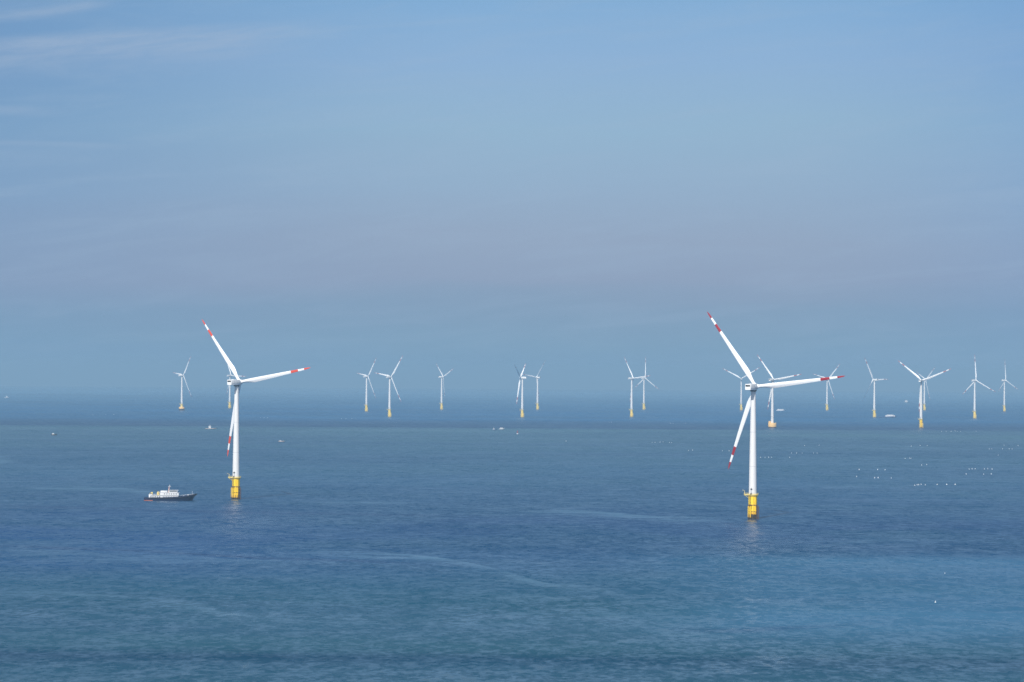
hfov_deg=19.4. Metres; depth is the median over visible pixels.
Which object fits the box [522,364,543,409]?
wind turbine
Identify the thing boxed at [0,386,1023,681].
sea
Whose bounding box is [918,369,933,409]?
wind turbine
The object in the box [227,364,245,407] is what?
wind turbine
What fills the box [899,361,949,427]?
wind turbine
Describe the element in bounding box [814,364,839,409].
wind turbine
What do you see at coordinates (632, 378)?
wind turbine
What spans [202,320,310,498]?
wind turbine
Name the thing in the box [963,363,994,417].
wind turbine
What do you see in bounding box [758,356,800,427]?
wind turbine
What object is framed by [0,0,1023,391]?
sky
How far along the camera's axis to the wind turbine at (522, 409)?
6838.87 m
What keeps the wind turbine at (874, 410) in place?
in the sea
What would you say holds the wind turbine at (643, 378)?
in the sea
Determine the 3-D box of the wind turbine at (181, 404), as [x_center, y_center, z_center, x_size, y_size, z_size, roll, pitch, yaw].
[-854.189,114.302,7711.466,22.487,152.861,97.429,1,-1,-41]
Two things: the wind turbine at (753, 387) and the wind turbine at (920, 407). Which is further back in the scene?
the wind turbine at (920, 407)
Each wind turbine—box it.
[173,357,190,410]
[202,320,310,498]
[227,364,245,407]
[358,359,375,410]
[377,356,402,416]
[437,366,452,409]
[515,364,526,416]
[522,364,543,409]
[624,357,650,416]
[638,358,656,409]
[707,312,843,518]
[724,367,759,409]
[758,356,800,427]
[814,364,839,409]
[865,359,885,416]
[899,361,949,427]
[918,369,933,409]
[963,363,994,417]
[998,369,1016,410]
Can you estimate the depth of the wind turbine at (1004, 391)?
8702.59 m
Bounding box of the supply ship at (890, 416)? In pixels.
[879,415,895,417]
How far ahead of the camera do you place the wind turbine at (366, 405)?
7750.70 m
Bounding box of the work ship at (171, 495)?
[144,484,196,500]
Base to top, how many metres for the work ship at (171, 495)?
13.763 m
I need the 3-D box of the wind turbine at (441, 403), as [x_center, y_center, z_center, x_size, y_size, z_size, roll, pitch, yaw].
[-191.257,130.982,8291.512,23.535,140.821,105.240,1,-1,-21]
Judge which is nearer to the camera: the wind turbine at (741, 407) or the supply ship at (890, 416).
the supply ship at (890, 416)
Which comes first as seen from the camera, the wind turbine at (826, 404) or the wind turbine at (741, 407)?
the wind turbine at (741, 407)
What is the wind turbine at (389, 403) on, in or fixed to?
in the sea

